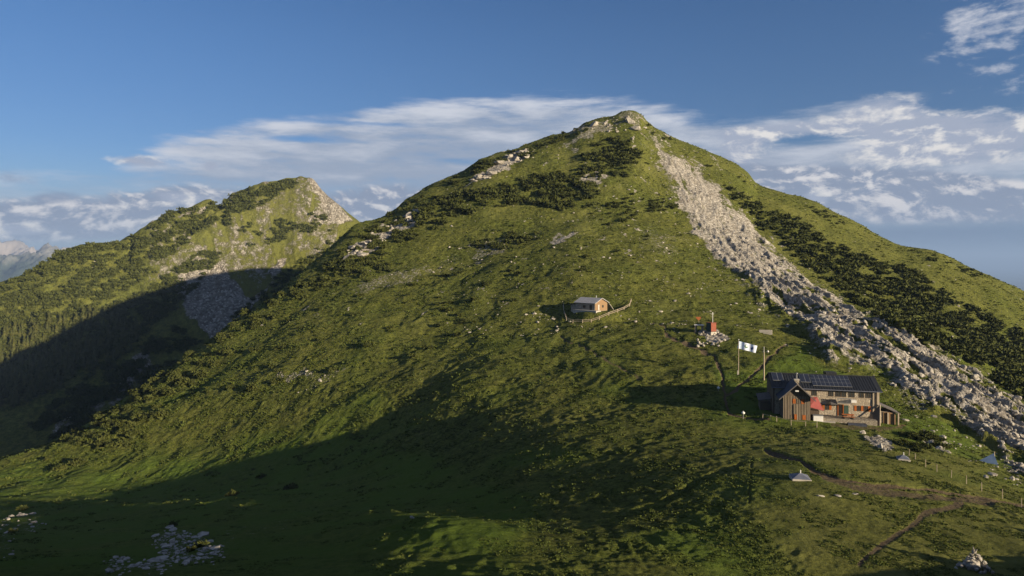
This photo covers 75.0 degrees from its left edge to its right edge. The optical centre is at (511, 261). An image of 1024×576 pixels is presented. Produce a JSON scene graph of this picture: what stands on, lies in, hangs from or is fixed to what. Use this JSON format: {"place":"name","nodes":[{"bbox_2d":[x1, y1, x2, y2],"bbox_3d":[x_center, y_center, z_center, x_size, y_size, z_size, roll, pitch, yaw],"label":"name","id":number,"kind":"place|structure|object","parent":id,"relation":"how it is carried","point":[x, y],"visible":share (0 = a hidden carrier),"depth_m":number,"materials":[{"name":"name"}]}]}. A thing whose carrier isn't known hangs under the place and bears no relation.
{"place":"outdoors","nodes":[
{"label":"outdoors","id":0,"kind":"place"},
{"bbox_2d":[0,243,61,281],"bbox_3d":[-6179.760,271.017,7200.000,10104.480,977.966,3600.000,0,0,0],"label":"mountain","id":1,"kind":"structure","parent":0,"point":[11,266],"depth_m":7119.53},
{"bbox_2d":[0,239,71,255],"bbox_3d":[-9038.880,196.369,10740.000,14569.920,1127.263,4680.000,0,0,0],"label":"mountain","id":2,"kind":"structure","parent":0,"point":[14,247],"depth_m":10821.24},
{"bbox_2d":[0,176,359,456],"bbox_3d":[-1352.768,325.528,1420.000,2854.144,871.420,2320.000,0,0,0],"label":"hill","id":3,"kind":"structure","parent":0,"point":[241,273],"depth_m":749.25,"materials":[{"name":"plant"}]},
{"bbox_2d":[0,326,7,338],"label":"spruce","id":4,"kind":"object","parent":3,"relation":"on","point":[4,331],"visible":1,"depth_m":658.22,"materials":[{"name":"green plant"}]},
{"bbox_2d":[7,335,12,350],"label":"spruce","id":5,"kind":"object","parent":3,"relation":"on","point":[10,341],"visible":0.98,"depth_m":651.92,"materials":[{"name":"green plant"}]},
{"bbox_2d":[10,320,18,334],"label":"spruce","id":6,"kind":"object","parent":3,"relation":"on","point":[14,328],"visible":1,"depth_m":664.40,"materials":[{"name":"green plant"}]},
{"bbox_2d":[10,339,18,351],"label":"spruce","id":7,"kind":"object","parent":3,"relation":"on","point":[14,346],"visible":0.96,"depth_m":649.78,"materials":[{"name":"green plant"}]},
{"bbox_2d":[21,336,26,349],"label":"spruce","id":8,"kind":"object","parent":3,"relation":"on","point":[23,343],"visible":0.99,"depth_m":654.82,"materials":[{"name":"green plant"}]},
{"bbox_2d":[27,315,34,327],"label":"spruce","id":9,"kind":"object","parent":3,"relation":"on","point":[31,322],"visible":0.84,"depth_m":674.28,"materials":[{"name":"green plant"}]},
{"bbox_2d":[30,324,38,337],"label":"spruce","id":10,"kind":"object","parent":3,"relation":"on","point":[36,329],"visible":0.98,"depth_m":665.14,"materials":[{"name":"green plant"}]},
{"bbox_2d":[45,311,52,325],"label":"spruce","id":11,"kind":"object","parent":3,"relation":"on","point":[48,319],"visible":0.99,"depth_m":678.71,"materials":[{"name":"green plant"}]},
{"bbox_2d":[54,323,60,336],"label":"spruce","id":12,"kind":"object","parent":3,"relation":"on","point":[56,331],"visible":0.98,"depth_m":672.69,"materials":[{"name":"green plant"}]},
{"bbox_2d":[62,325,70,337],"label":"spruce","id":13,"kind":"object","parent":3,"relation":"on","point":[66,333],"visible":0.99,"depth_m":672.73,"materials":[{"name":"green plant"}]},
{"bbox_2d":[85,318,90,330],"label":"spruce","id":14,"kind":"object","parent":3,"relation":"on","point":[88,326],"visible":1,"depth_m":679.94,"materials":[{"name":"green plant"}]},
{"bbox_2d":[89,310,96,324],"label":"spruce","id":15,"kind":"object","parent":3,"relation":"on","point":[93,316],"visible":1,"depth_m":685.83,"materials":[{"name":"green plant"}]},
{"bbox_2d":[0,178,340,440],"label":"scrub forest","id":16,"kind":"object","parent":3,"relation":"on","point":[79,411],"visible":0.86,"depth_m":706.82,"materials":[{"name":"green plant"}]},
{"bbox_2d":[0,110,1023,575],"bbox_3d":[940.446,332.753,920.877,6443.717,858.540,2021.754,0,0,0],"label":"terrain","id":17,"kind":"structure","parent":0,"point":[458,542],"depth_m":155.21,"materials":[{"name":"plant"}]},
{"bbox_2d":[8,527,18,532],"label":"mountain pine","id":18,"kind":"object","parent":17,"relation":"on","point":[11,530],"visible":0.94,"depth_m":96.65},
{"bbox_2d":[15,504,28,510],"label":"mountain pine","id":19,"kind":"object","parent":17,"relation":"on","point":[22,507],"visible":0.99,"depth_m":128.84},
{"bbox_2d":[49,463,67,472],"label":"mountain pine","id":20,"kind":"object","parent":17,"relation":"on","point":[59,467],"visible":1,"depth_m":185.93,"materials":[{"name":"plant"}]},
{"bbox_2d":[60,431,79,441],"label":"mountain pine","id":21,"kind":"object","parent":17,"relation":"on","point":[66,434],"visible":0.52,"depth_m":206.77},
{"bbox_2d":[63,433,81,440],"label":"mountain pine","id":22,"kind":"object","parent":17,"relation":"on","point":[70,438],"visible":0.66,"depth_m":205.91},
{"bbox_2d":[67,457,87,466],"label":"mountain pine","id":23,"kind":"object","parent":17,"relation":"on","point":[76,462],"visible":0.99,"depth_m":187.85,"materials":[{"name":"plant"}]},
{"bbox_2d":[71,426,85,433],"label":"mountain pine","id":24,"kind":"object","parent":17,"relation":"on","point":[79,429],"visible":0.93,"depth_m":219.66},
{"bbox_2d":[73,439,86,445],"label":"mountain pine","id":25,"kind":"object","parent":17,"relation":"on","point":[77,443],"visible":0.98,"depth_m":201.34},
{"bbox_2d":[82,430,96,436],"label":"mountain pine","id":26,"kind":"object","parent":17,"relation":"on","point":[90,433],"visible":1,"depth_m":204.71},
{"bbox_2d":[90,420,101,427],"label":"mountain pine","id":27,"kind":"object","parent":17,"relation":"on","point":[95,423],"visible":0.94,"depth_m":212.46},
{"bbox_2d":[84,436,110,446],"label":"mountain pine","id":28,"kind":"object","parent":17,"relation":"on","point":[97,440],"visible":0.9,"depth_m":199.49,"materials":[{"name":"plant"}]},
{"bbox_2d":[93,440,107,448],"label":"mountain pine","id":29,"kind":"object","parent":17,"relation":"on","point":[101,444],"visible":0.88,"depth_m":197.79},
{"bbox_2d":[92,431,108,437],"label":"mountain pine","id":30,"kind":"object","parent":17,"relation":"on","point":[99,434],"visible":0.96,"depth_m":201.96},
{"bbox_2d":[93,411,108,420],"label":"mountain pine","id":31,"kind":"object","parent":17,"relation":"on","point":[99,417],"visible":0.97,"depth_m":223.38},
{"bbox_2d":[100,421,115,428],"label":"mountain pine","id":32,"kind":"object","parent":17,"relation":"on","point":[106,425],"visible":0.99,"depth_m":206.36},
{"bbox_2d":[99,432,116,439],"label":"mountain pine","id":33,"kind":"object","parent":17,"relation":"on","point":[106,436],"visible":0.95,"depth_m":201.30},
{"bbox_2d":[109,407,121,413],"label":"mountain pine","id":34,"kind":"object","parent":17,"relation":"on","point":[115,410],"visible":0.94,"depth_m":221.18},
{"bbox_2d":[107,418,124,426],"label":"mountain pine","id":35,"kind":"object","parent":17,"relation":"on","point":[114,422],"visible":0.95,"depth_m":206.55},
{"bbox_2d":[105,438,129,447],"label":"mountain pine","id":36,"kind":"object","parent":17,"relation":"on","point":[112,444],"visible":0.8,"depth_m":195.75,"materials":[{"name":"plant"}]},
{"bbox_2d":[115,438,132,448],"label":"mountain pine","id":37,"kind":"object","parent":17,"relation":"on","point":[122,444],"visible":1,"depth_m":195.52,"materials":[{"name":"plant"}]},
{"bbox_2d":[115,426,134,435],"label":"mountain pine","id":38,"kind":"object","parent":17,"relation":"on","point":[119,431],"visible":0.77,"depth_m":200.47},
{"bbox_2d":[118,421,136,429],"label":"mountain pine","id":39,"kind":"object","parent":17,"relation":"on","point":[129,423],"visible":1,"depth_m":203.43,"materials":[{"name":"plant"}]},
{"bbox_2d":[125,428,141,437],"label":"mountain pine","id":40,"kind":"object","parent":17,"relation":"on","point":[131,433],"visible":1,"depth_m":199.45,"materials":[{"name":"plant"}]},
{"bbox_2d":[132,389,142,396],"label":"mountain pine","id":41,"kind":"object","parent":17,"relation":"on","point":[136,393],"visible":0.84,"depth_m":231.09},
{"bbox_2d":[130,411,154,420],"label":"mountain pine","id":42,"kind":"object","parent":17,"relation":"on","point":[139,415],"visible":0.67,"depth_m":205.74,"materials":[{"name":"plant"}]},
{"bbox_2d":[134,394,154,403],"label":"mountain pine","id":43,"kind":"object","parent":17,"relation":"on","point":[147,399],"visible":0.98,"depth_m":220.07,"materials":[{"name":"plant"}]},
{"bbox_2d":[140,383,150,389],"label":"mountain pine","id":44,"kind":"object","parent":17,"relation":"on","point":[144,386],"visible":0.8,"depth_m":234.10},
{"bbox_2d":[139,412,158,419],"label":"mountain pine","id":45,"kind":"object","parent":17,"relation":"on","point":[146,417],"visible":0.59,"depth_m":204.07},
{"bbox_2d":[148,376,159,383],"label":"mountain pine","id":46,"kind":"object","parent":17,"relation":"on","point":[151,380],"visible":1,"depth_m":236.98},
{"bbox_2d":[149,408,168,419],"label":"mountain pine","id":47,"kind":"object","parent":17,"relation":"on","point":[162,414],"visible":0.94,"depth_m":203.73,"materials":[{"name":"plant"}]},
{"bbox_2d":[156,370,165,377],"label":"mountain pine","id":48,"kind":"object","parent":17,"relation":"on","point":[161,373],"visible":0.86,"depth_m":241.59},
{"bbox_2d":[160,388,174,395],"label":"mountain pine","id":49,"kind":"object","parent":17,"relation":"on","point":[170,390],"visible":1,"depth_m":219.99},
{"bbox_2d":[166,374,182,383],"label":"mountain pine","id":50,"kind":"object","parent":17,"relation":"on","point":[172,380],"visible":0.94,"depth_m":229.81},
{"bbox_2d":[174,377,190,385],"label":"mountain pine","id":51,"kind":"object","parent":17,"relation":"on","point":[180,382],"visible":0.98,"depth_m":225.68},
{"bbox_2d":[182,357,191,363],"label":"mountain pine","id":52,"kind":"object","parent":17,"relation":"on","point":[186,359],"visible":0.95,"depth_m":243.94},
{"bbox_2d":[186,545,196,551],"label":"mountain pine","id":53,"kind":"object","parent":17,"relation":"on","point":[190,549],"visible":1,"depth_m":67.16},
{"bbox_2d":[187,380,195,387],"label":"mountain pine","id":54,"kind":"object","parent":17,"relation":"on","point":[191,384],"visible":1,"depth_m":223.57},
{"bbox_2d":[191,540,209,547],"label":"mountain pine","id":55,"kind":"object","parent":17,"relation":"on","point":[199,544],"visible":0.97,"depth_m":70.24,"materials":[{"name":"plant"}]},
{"bbox_2d":[193,369,208,378],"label":"mountain pine","id":56,"kind":"object","parent":17,"relation":"on","point":[202,372],"visible":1,"depth_m":227.54,"materials":[{"name":"plant"}]},
{"bbox_2d":[207,359,218,368],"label":"mountain pine","id":57,"kind":"object","parent":17,"relation":"on","point":[212,364],"visible":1,"depth_m":233.50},
{"bbox_2d":[218,347,230,354],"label":"mountain pine","id":58,"kind":"object","parent":17,"relation":"on","point":[222,350],"visible":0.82,"depth_m":239.51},
{"bbox_2d":[224,489,239,496],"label":"mountain pine","id":59,"kind":"object","parent":17,"relation":"on","point":[234,492],"visible":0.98,"depth_m":130.88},
{"bbox_2d":[245,382,256,389],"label":"mountain pine","id":60,"kind":"object","parent":17,"relation":"on","point":[251,386],"visible":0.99,"depth_m":202.54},
{"bbox_2d":[251,318,266,325],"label":"mountain pine","id":61,"kind":"object","parent":17,"relation":"on","point":[256,322],"visible":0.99,"depth_m":257.23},
{"bbox_2d":[255,473,266,478],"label":"mountain pine","id":62,"kind":"object","parent":17,"relation":"on","point":[262,475],"visible":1,"depth_m":159.53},
{"bbox_2d":[266,311,280,318],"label":"mountain pine","id":63,"kind":"object","parent":17,"relation":"on","point":[273,315],"visible":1,"depth_m":260.91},
{"bbox_2d":[269,378,277,385],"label":"mountain pine","id":64,"kind":"object","parent":17,"relation":"on","point":[273,382],"visible":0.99,"depth_m":202.35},
{"bbox_2d":[277,290,287,296],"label":"mountain pine","id":65,"kind":"object","parent":17,"relation":"on","point":[280,293],"visible":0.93,"depth_m":279.84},
{"bbox_2d":[283,482,298,489],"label":"mountain pine","id":66,"kind":"object","parent":17,"relation":"on","point":[292,485],"visible":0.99,"depth_m":140.64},
{"bbox_2d":[293,294,309,300],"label":"mountain pine","id":67,"kind":"object","parent":17,"relation":"on","point":[304,296],"visible":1,"depth_m":271.61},
{"bbox_2d":[327,366,337,373],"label":"mountain pine","id":68,"kind":"object","parent":17,"relation":"on","point":[330,370],"visible":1,"depth_m":199.32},
{"bbox_2d":[363,340,375,347],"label":"mountain pine","id":69,"kind":"object","parent":17,"relation":"on","point":[367,344],"visible":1,"depth_m":211.00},
{"bbox_2d":[367,233,380,239],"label":"mountain pine","id":70,"kind":"object","parent":17,"relation":"on","point":[372,237],"visible":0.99,"depth_m":310.35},
{"bbox_2d":[381,243,389,249],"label":"mountain pine","id":71,"kind":"object","parent":17,"relation":"on","point":[384,246],"visible":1,"depth_m":300.24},
{"bbox_2d":[379,217,391,222],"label":"mountain pine","id":72,"kind":"object","parent":17,"relation":"on","point":[384,220],"visible":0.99,"depth_m":332.42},
{"bbox_2d":[385,211,394,216],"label":"mountain pine","id":73,"kind":"object","parent":17,"relation":"on","point":[389,214],"visible":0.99,"depth_m":344.11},
{"bbox_2d":[407,352,419,357],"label":"mountain pine","id":74,"kind":"object","parent":17,"relation":"on","point":[412,355],"visible":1,"depth_m":197.43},
{"bbox_2d":[420,201,431,205],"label":"mountain pine","id":75,"kind":"object","parent":17,"relation":"on","point":[423,203],"visible":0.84,"depth_m":333.72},
{"bbox_2d":[422,345,433,349],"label":"mountain pine","id":76,"kind":"object","parent":17,"relation":"on","point":[424,347],"visible":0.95,"depth_m":203.23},
{"bbox_2d":[452,332,463,336],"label":"mountain pine","id":77,"kind":"object","parent":17,"relation":"on","point":[459,334],"visible":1,"depth_m":209.15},
{"bbox_2d":[469,296,478,302],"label":"mountain pine","id":78,"kind":"object","parent":17,"relation":"on","point":[473,299],"visible":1,"depth_m":232.64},
{"bbox_2d":[0,110,1023,575],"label":"scree","id":79,"kind":"structure","parent":17,"relation":"on","point":[200,534],"depth_m":158.58,"materials":[{"name":"stone"}]},
{"bbox_2d":[570,295,613,312],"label":"cabin","id":80,"kind":"object","parent":17,"relation":"on","point":[588,304],"visible":0.97,"depth_m":205.72,"materials":[{"name":"wood"}]},
{"bbox_2d":[563,301,630,322],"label":"cabin fence","id":81,"kind":"object","parent":17,"relation":"on","point":[596,317],"visible":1,"depth_m":200.61,"materials":[{"name":"wood"}]},
{"bbox_2d":[276,123,1023,400],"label":"pine thicket","id":82,"kind":"object","parent":17,"relation":"on","point":[971,346],"visible":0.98,"depth_m":289.21,"materials":[{"name":"plant"}]},
{"bbox_2d":[694,324,703,332],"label":"slab table","id":83,"kind":"object","parent":17,"relation":"on","point":[702,327],"visible":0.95,"depth_m":181.27,"materials":[{"name":"white paint"}]},
{"bbox_2d":[696,330,725,347],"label":"stone heap","id":84,"kind":"object","parent":17,"relation":"on","point":[702,343],"visible":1,"depth_m":170.59,"materials":[{"name":"stone"}]},
{"bbox_2d":[706,312,716,334],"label":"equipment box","id":85,"kind":"object","parent":17,"relation":"on","point":[710,328],"visible":0.99,"depth_m":179.09,"materials":[{"name":"metal"}]},
{"bbox_2d":[737,339,738,374],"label":"flagpole","id":86,"kind":"object","parent":17,"relation":"on","point":[738,358],"visible":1,"depth_m":146.63,"materials":[{"name":"white paint"}]},
{"bbox_2d":[737,341,756,352],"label":"flag","id":87,"kind":"object","parent":86,"relation":"attached to","point":[747,347],"visible":1,"depth_m":146.09,"materials":[{"name":"fabric"}]},
{"bbox_2d":[759,330,771,334],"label":"stone trough","id":88,"kind":"object","parent":17,"relation":"on","point":[769,332],"visible":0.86,"depth_m":183.49,"materials":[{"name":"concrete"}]},
{"bbox_2d":[763,350,768,379],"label":"weather mast","id":89,"kind":"object","parent":17,"relation":"on","point":[764,365],"visible":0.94,"depth_m":142.44,"materials":[{"name":"white paint"}]},
{"bbox_2d":[789,470,811,480],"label":"cistern cover","id":90,"kind":"object","parent":17,"relation":"on","point":[800,476],"visible":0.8,"depth_m":77.69,"materials":[{"name":"metal"}]},
{"bbox_2d":[812,414,822,421],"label":"storage chest","id":91,"kind":"object","parent":17,"relation":"on","point":[817,417],"visible":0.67,"depth_m":118.12,"materials":[{"name":"white paint"}]},
{"bbox_2d":[756,371,899,425],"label":"mountain hut","id":92,"kind":"object","parent":17,"relation":"on","point":[830,396],"visible":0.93,"depth_m":120.11,"materials":[{"name":"wood"}]},
{"bbox_2d":[793,399,803,403],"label":"window","id":93,"kind":"structure","parent":92,"relation":"in","point":[800,401],"depth_m":118.64,"materials":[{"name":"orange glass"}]},
{"bbox_2d":[822,405,831,409],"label":"window","id":94,"kind":"structure","parent":92,"relation":"in","point":[825,407],"depth_m":120.83,"materials":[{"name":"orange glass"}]},
{"bbox_2d":[837,404,848,415],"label":"door","id":95,"kind":"structure","parent":92,"relation":"in","point":[841,408],"depth_m":120.21,"materials":[{"name":"wood"}]},
{"bbox_2d":[854,406,862,410],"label":"window","id":96,"kind":"structure","parent":92,"relation":"in","point":[856,408],"depth_m":119.60,"materials":[{"name":"orange glass"}]},
{"bbox_2d":[847,422,866,426],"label":"water trough","id":97,"kind":"object","parent":17,"relation":"on","point":[860,424],"visible":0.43,"depth_m":116.08,"materials":[{"name":"metal"}]},
{"bbox_2d":[889,437,904,445],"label":"green bush","id":98,"kind":"object","parent":17,"relation":"on","point":[898,442],"visible":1,"depth_m":104.81,"materials":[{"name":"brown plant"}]},
{"bbox_2d":[896,452,910,461],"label":"cistern cover","id":99,"kind":"object","parent":17,"relation":"on","point":[903,457],"visible":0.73,"depth_m":92.02,"materials":[{"name":"metal"}]},
{"bbox_2d":[906,434,918,439],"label":"green bush","id":100,"kind":"object","parent":17,"relation":"on","point":[910,436],"visible":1,"depth_m":109.82,"materials":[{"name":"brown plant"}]},
{"bbox_2d":[906,441,921,447],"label":"green bush","id":101,"kind":"object","parent":17,"relation":"on","point":[910,443],"visible":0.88,"depth_m":104.03,"materials":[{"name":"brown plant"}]},
{"bbox_2d":[908,447,923,453],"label":"green bush","id":102,"kind":"object","parent":17,"relation":"on","point":[913,449],"visible":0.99,"depth_m":100.50,"materials":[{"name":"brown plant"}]},
{"bbox_2d":[912,444,926,450],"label":"green bush","id":103,"kind":"object","parent":17,"relation":"on","point":[918,446],"visible":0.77,"depth_m":102.33,"materials":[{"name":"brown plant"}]},
{"bbox_2d":[920,442,932,448],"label":"green bush","id":104,"kind":"object","parent":17,"relation":"on","point":[928,446],"visible":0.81,"depth_m":104.63,"materials":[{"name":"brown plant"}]},
{"bbox_2d":[919,429,934,434],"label":"green bush","id":105,"kind":"object","parent":17,"relation":"on","point":[926,432],"visible":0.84,"depth_m":111.72,"materials":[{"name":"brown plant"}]},
{"bbox_2d":[930,440,946,448],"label":"green bush","id":106,"kind":"object","parent":17,"relation":"on","point":[935,443],"visible":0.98,"depth_m":106.80,"materials":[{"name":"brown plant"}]},
{"bbox_2d":[932,436,944,442],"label":"green bush","id":107,"kind":"object","parent":17,"relation":"on","point":[940,439],"visible":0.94,"depth_m":108.78,"materials":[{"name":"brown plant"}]},
{"bbox_2d":[909,449,1021,506],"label":"pasture fence","id":108,"kind":"object","parent":17,"relation":"on","point":[966,478],"visible":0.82,"depth_m":83.70,"materials":[{"name":"wood"}]},
{"bbox_2d":[956,547,994,573],"bbox_3d":[38.280,24.545,54.982,2.677,2.084,1.945,0,0,0],"label":"cairn","id":109,"kind":"object","parent":17,"relation":"on","point":[971,562],"visible":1,"depth_m":54.74,"materials":[{"name":"stone"}]},
{"bbox_2d":[972,413,981,418],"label":"boulder","id":110,"kind":"object","parent":17,"relation":"on","point":[976,416],"visible":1,"depth_m":125.82,"materials":[{"name":"stone"}]},
{"bbox_2d":[979,452,997,464],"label":"tilted panel","id":111,"kind":"object","parent":17,"relation":"on","point":[991,459],"visible":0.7,"depth_m":102.88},
{"bbox_2d":[1013,441,1023,446],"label":"boulder","id":112,"kind":"object","parent":17,"relation":"on","point":[1018,444],"visible":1,"depth_m":114.19,"materials":[{"name":"stone"}]},
{"bbox_2d":[0,0,1023,269],"label":"sky","id":113,"kind":"structure","parent":0,"point":[902,119],"materials":[{"name":"blue"}]},
{"bbox_2d":[841,413,853,418],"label":"bench","id":114,"kind":"object","parent":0,"point":[849,415],"visible":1,"depth_m":118.22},
{"bbox_2d":[978,270,1023,289],"bbox_3d":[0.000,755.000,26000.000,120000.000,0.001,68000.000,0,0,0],"label":"ground","id":115,"kind":"structure","parent":0,"point":[1014,277],"depth_m":35530.71,"materials":[{"name":"blue"}]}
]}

